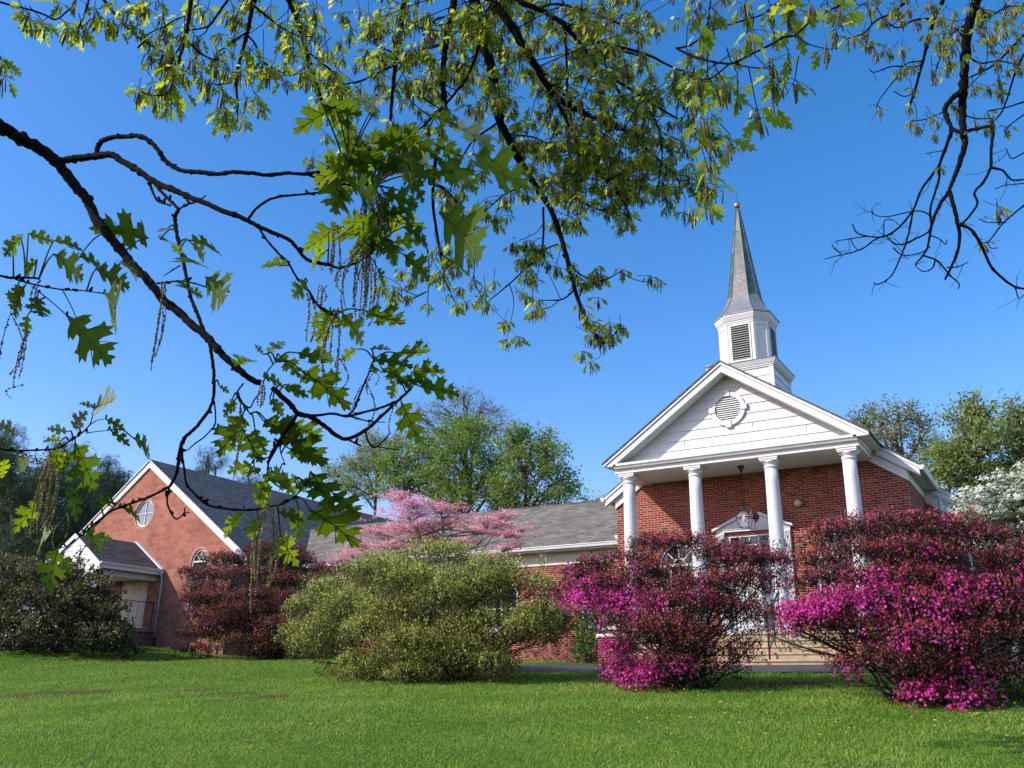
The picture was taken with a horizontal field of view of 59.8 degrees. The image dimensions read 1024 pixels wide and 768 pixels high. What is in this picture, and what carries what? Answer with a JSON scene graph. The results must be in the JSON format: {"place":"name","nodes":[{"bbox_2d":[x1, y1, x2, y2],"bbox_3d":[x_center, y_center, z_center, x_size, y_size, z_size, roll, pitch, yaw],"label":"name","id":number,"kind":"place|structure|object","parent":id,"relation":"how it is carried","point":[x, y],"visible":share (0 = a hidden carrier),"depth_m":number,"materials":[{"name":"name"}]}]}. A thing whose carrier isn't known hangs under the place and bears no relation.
{"place":"outdoors","nodes":[
{"label":"outdoors","id":0,"kind":"place"},
{"bbox_2d":[0,644,1023,767],"bbox_3d":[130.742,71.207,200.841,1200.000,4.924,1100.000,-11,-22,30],"label":"lawn","id":1,"kind":"structure","parent":0,"point":[151,649],"depth_m":11.59,"materials":[{"name":"plant"}]},
{"bbox_2d":[0,422,81,618],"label":"pine tree","id":2,"kind":"object","parent":1,"relation":"on","point":[10,503],"visible":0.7,"depth_m":54.14,"materials":[{"name":"green plant"}]},
{"bbox_2d":[1,691,101,699],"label":"bare patch","id":3,"kind":"object","parent":1,"relation":"on","point":[49,693],"visible":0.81,"depth_m":18.17,"materials":[{"name":"soil"}]},
{"bbox_2d":[0,445,130,625],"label":"evergreen screen","id":4,"kind":"object","parent":1,"relation":"on","point":[34,459],"visible":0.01,"depth_m":85.77,"materials":[{"name":"green plant"}]},
{"bbox_2d":[15,435,119,559],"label":"pine tree","id":5,"kind":"object","parent":1,"relation":"on","point":[90,497],"visible":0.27,"depth_m":58.15,"materials":[{"name":"green plant"}]},
{"bbox_2d":[0,549,145,659],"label":"rhododendron","id":6,"kind":"object","parent":1,"relation":"on","point":[58,610],"visible":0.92,"depth_m":29.65,"materials":[{"name":"green plant"}]},
{"bbox_2d":[71,690,119,695],"bbox_3d":[-8.646,6.342,18.244,1.057,0.134,1.149,-11,-22,30],"label":"bare patch","id":7,"kind":"object","parent":1,"relation":"on","point":[97,692],"visible":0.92,"depth_m":18.19,"materials":[{"name":"soil"}]},
{"bbox_2d":[81,450,133,521],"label":"pine tree","id":8,"kind":"object","parent":1,"relation":"on","point":[121,481],"visible":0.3,"depth_m":62.94,"materials":[{"name":"green plant"}]},
{"bbox_2d":[174,689,217,692],"bbox_3d":[-6.437,6.186,17.891,0.958,0.112,0.984,-11,-22,30],"label":"bare patch","id":9,"kind":"object","parent":1,"relation":"on","point":[197,690],"visible":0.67,"depth_m":17.95,"materials":[{"name":"soil"}]},
{"bbox_2d":[190,445,232,478],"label":"pine tree","id":10,"kind":"object","parent":1,"relation":"on","point":[208,462],"visible":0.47,"depth_m":70.31,"materials":[{"name":"green plant"}]},
{"bbox_2d":[46,459,392,656],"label":"gabled hall","id":11,"kind":"structure","parent":1,"relation":"on","point":[151,551],"depth_m":37.47,"materials":[{"name":"red brick"}]},
{"bbox_2d":[119,581,135,622],"bbox_3d":[-16.403,9.380,37.802,0.844,1.920,0.119,-11,-22,30],"label":"door","id":12,"kind":"structure","parent":11,"relation":"in","point":[129,587],"depth_m":37.91,"materials":[{"name":"beige paint"}]},
{"bbox_2d":[130,581,147,627],"bbox_3d":[-15.657,9.253,37.400,0.844,1.920,0.056,-11,-22,30],"label":"door","id":13,"kind":"structure","parent":11,"relation":"in","point":[140,593],"depth_m":37.42,"materials":[{"name":"beige paint"}]},
{"bbox_2d":[133,498,154,528],"bbox_3d":[-16.035,5.656,38.890,1.400,1.400,0.118,-11,-22,30],"label":"round window","id":14,"kind":"structure","parent":11,"relation":"in","point":[146,510],"depth_m":38.93,"materials":[{"name":"grey glass"}]},
{"bbox_2d":[186,549,207,614],"bbox_3d":[-12.657,7.969,35.915,0.970,2.585,0.070,-11,-22,30],"label":"window","id":15,"kind":"structure","parent":11,"relation":"in","point":[196,561],"depth_m":36.23,"materials":[{"name":"beige paint"}]},
{"bbox_2d":[209,692,251,696],"bbox_3d":[-5.388,5.890,16.843,1.003,0.123,1.166,-11,-22,30],"label":"bare patch","id":16,"kind":"object","parent":1,"relation":"on","point":[222,694],"visible":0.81,"depth_m":16.89,"materials":[{"name":"soil"}]},
{"bbox_2d":[228,465,263,484],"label":"pine tree","id":17,"kind":"object","parent":1,"relation":"on","point":[250,480],"visible":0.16,"depth_m":70.65,"materials":[{"name":"green plant"}]},
{"bbox_2d":[169,537,346,660],"bbox_3d":[-8.586,7.441,29.450,8.337,4.365,4.527,-11,-22,30],"label":"azalea bush","id":18,"kind":"object","parent":1,"relation":"on","point":[236,616],"visible":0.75,"depth_m":28.54,"materials":[{"name":"red plant"}]},
{"bbox_2d":[255,695,294,698],"bbox_3d":[-4.367,5.672,16.109,0.828,0.091,0.813,-11,-22,30],"label":"bare patch","id":19,"kind":"object","parent":1,"relation":"on","point":[270,696],"visible":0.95,"depth_m":16.07,"materials":[{"name":"soil"}]},
{"bbox_2d":[317,423,416,515],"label":"budding tree","id":20,"kind":"object","parent":1,"relation":"on","point":[353,468],"visible":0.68,"depth_m":60.05,"materials":[{"name":"green plant"}]},
{"bbox_2d":[271,532,579,684],"bbox_3d":[-2.368,5.210,19.788,8.805,3.585,4.864,-11,-22,30],"label":"olive bush","id":21,"kind":"object","parent":1,"relation":"on","point":[414,653],"visible":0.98,"depth_m":18.40,"materials":[{"name":"green plant"}]},
{"bbox_2d":[319,488,545,647],"bbox_3d":[-3.123,5.861,27.744,9.397,5.570,3.941,-11,-22,30],"label":"dogwood tree","id":22,"kind":"object","parent":1,"relation":"on","point":[410,506],"visible":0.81,"depth_m":27.31,"materials":[{"name":"pink plant"}]},
{"bbox_2d":[0,0,865,612],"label":"oak tree","id":23,"kind":"object","parent":1,"relation":"on","point":[584,144],"visible":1,"depth_m":4.72,"materials":[{"name":"green plant"}]},
{"bbox_2d":[362,411,530,516],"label":"maple tree","id":24,"kind":"object","parent":1,"relation":"on","point":[456,442],"visible":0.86,"depth_m":51.91,"materials":[{"name":"green plant"}]},
{"bbox_2d":[290,500,619,661],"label":"brick wing","id":25,"kind":"structure","parent":1,"relation":"on","point":[573,530],"depth_m":32.42,"materials":[{"name":"grey"}]},
{"bbox_2d":[485,589,517,629],"bbox_3d":[-0.366,8.115,32.096,1.400,1.450,0.070,-11,-22,30],"label":"window","id":26,"kind":"structure","parent":25,"relation":"in","point":[507,589],"depth_m":32.10,"materials":[{"name":"white paint"}]},
{"bbox_2d":[582,589,619,626],"bbox_3d":[3.085,7.472,30.077,1.600,1.450,0.070,-11,-22,30],"label":"window","id":27,"kind":"structure","parent":25,"relation":"in","point":[606,589],"depth_m":30.00,"materials":[{"name":"white paint"}]},
{"bbox_2d":[398,379,521,462],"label":"budding tree","id":28,"kind":"object","parent":1,"relation":"on","point":[466,406],"visible":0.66,"depth_m":63.77,"materials":[{"name":"green plant"}]},
{"bbox_2d":[483,416,589,507],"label":"maple tree","id":29,"kind":"object","parent":1,"relation":"on","point":[521,454],"visible":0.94,"depth_m":47.95,"materials":[{"name":"green plant"}]},
{"bbox_2d":[568,487,604,500],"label":"hedge tree","id":30,"kind":"object","parent":1,"relation":"on","point":[584,498],"visible":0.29,"depth_m":54.27,"materials":[{"name":"green plant"}]},
{"bbox_2d":[568,603,610,663],"bbox_3d":[2.132,6.828,24.331,1.287,1.861,1.670,1,-19,-1],"label":"foundation shrub","id":31,"kind":"object","parent":1,"relation":"on","point":[583,650],"visible":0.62,"depth_m":24.09,"materials":[{"name":"green plant"}]},
{"bbox_2d":[596,634,632,665],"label":"brick pier","id":32,"kind":"structure","parent":1,"relation":"on","point":[599,639],"depth_m":22.22,"materials":[{"name":"red brick"}]},
{"bbox_2d":[546,522,797,691],"bbox_3d":[2.785,4.134,16.139,5.264,3.360,3.435,-11,-22,30],"label":"azalea bush","id":33,"kind":"object","parent":1,"relation":"on","point":[594,581],"visible":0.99,"depth_m":15.36,"materials":[{"name":"purple plant"}]},
{"bbox_2d":[617,631,841,665],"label":"steps","id":34,"kind":"structure","parent":1,"relation":"on","point":[782,653],"depth_m":20.45,"materials":[{"name":"beige concrete"}]},
{"bbox_2d":[765,591,780,659],"bbox_3d":[6.150,5.648,20.912,0.048,1.654,1.264,-11,-22,30],"label":"handrail","id":35,"kind":"object","parent":34,"relation":"on","point":[768,638],"visible":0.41,"depth_m":20.77,"materials":[{"name":"black metal"}]},
{"bbox_2d":[702,680,854,689],"bbox_3d":[4.543,5.241,15.454,3.546,0.226,0.935,0,-19,2],"label":"mulch bed","id":36,"kind":"object","parent":1,"relation":"on","point":[779,684],"visible":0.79,"depth_m":15.48,"materials":[{"name":"brown soil"}]},
{"bbox_2d":[600,194,1012,661],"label":"church","id":37,"kind":"structure","parent":1,"relation":"on","point":[679,459],"depth_m":24.22,"materials":[{"name":"red brick"}]},
{"bbox_2d":[660,545,692,608],"bbox_3d":[4.752,5.416,25.164,1.220,1.813,0.070,-11,-22,30],"label":"window","id":38,"kind":"structure","parent":37,"relation":"in","point":[681,550],"depth_m":25.33,"materials":[{"name":"white paint"}]},
{"bbox_2d":[735,465,753,528],"bbox_3d":[6.183,3.019,23.823,0.392,1.680,0.355,-11,-22,30],"label":"hanging lantern","id":39,"kind":"object","parent":37,"relation":"hanging from","point":[741,468],"visible":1,"depth_m":23.70,"materials":[{"name":"black metal"}]},
{"bbox_2d":[734,559,760,632],"bbox_3d":[6.317,5.746,23.989,0.654,2.108,0.139,-11,-22,30],"label":"door","id":40,"kind":"structure","parent":37,"relation":"in","point":[738,620],"depth_m":23.88,"materials":[{"name":"white paint"}]},
{"bbox_2d":[725,533,770,632],"bbox_3d":[6.618,5.417,23.945,1.600,2.730,0.080,-11,-22,30],"label":"door frame","id":41,"kind":"structure","parent":37,"relation":"in","point":[757,537],"depth_m":24.34,"materials":[{"name":"white paint"}]},
{"bbox_2d":[759,564,775,631],"bbox_3d":[6.881,5.641,23.659,0.654,2.108,0.139,-11,-22,30],"label":"door","id":42,"kind":"structure","parent":37,"relation":"in","point":[771,596],"depth_m":23.69,"materials":[{"name":"white paint"}]},
{"bbox_2d":[794,500,800,505],"bbox_3d":[7.659,3.193,23.820,0.193,0.195,0.219,-11,-22,30],"label":"wall light","id":43,"kind":"object","parent":37,"relation":"attached to","point":[797,502],"visible":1,"depth_m":23.75,"materials":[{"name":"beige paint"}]},
{"bbox_2d":[816,532,853,602],"bbox_3d":[8.498,4.718,22.973,1.220,1.813,0.070,-11,-22,30],"label":"window","id":44,"kind":"structure","parent":37,"relation":"in","point":[840,532],"depth_m":23.11,"materials":[{"name":"white paint"}]},
{"bbox_2d":[837,630,876,662],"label":"brick pier","id":45,"kind":"structure","parent":1,"relation":"on","point":[856,647],"depth_m":19.28,"materials":[{"name":"red brick"}]},
{"bbox_2d":[750,501,1023,712],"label":"azalea bush","id":46,"kind":"object","parent":1,"relation":"on","point":[924,672],"visible":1,"depth_m":12.18,"materials":[{"name":"purple plant"}]},
{"bbox_2d":[845,391,948,471],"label":"budding tree","id":47,"kind":"object","parent":1,"relation":"on","point":[891,436],"visible":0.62,"depth_m":43.72,"materials":[{"name":"green plant"}]},
{"bbox_2d":[824,0,1023,308],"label":"oak tree","id":48,"kind":"object","parent":1,"relation":"on","point":[974,13],"visible":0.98,"depth_m":8.34,"materials":[{"name":"green plant"}]},
{"bbox_2d":[914,382,1023,503],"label":"tall tree","id":49,"kind":"object","parent":1,"relation":"on","point":[950,468],"visible":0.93,"depth_m":34.41,"materials":[{"name":"green plant"}]},
{"bbox_2d":[938,457,1023,661],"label":"dogwood tree","id":50,"kind":"object","parent":1,"relation":"on","point":[1010,512],"visible":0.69,"depth_m":18.69,"materials":[{"name":"white plant"}]},
{"bbox_2d":[985,383,1023,659],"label":"tall tree","id":51,"kind":"object","parent":1,"relation":"on","point":[1019,423],"visible":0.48,"depth_m":35.56,"materials":[{"name":"green plant"}]},
{"bbox_2d":[0,0,1023,560],"label":"sky","id":52,"kind":"structure","parent":0,"point":[841,340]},
{"bbox_2d":[488,663,1023,671],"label":"driveway","id":53,"kind":"structure","parent":0,"point":[754,668],"depth_m":19.68,"materials":[{"name":"concrete"}]}
]}

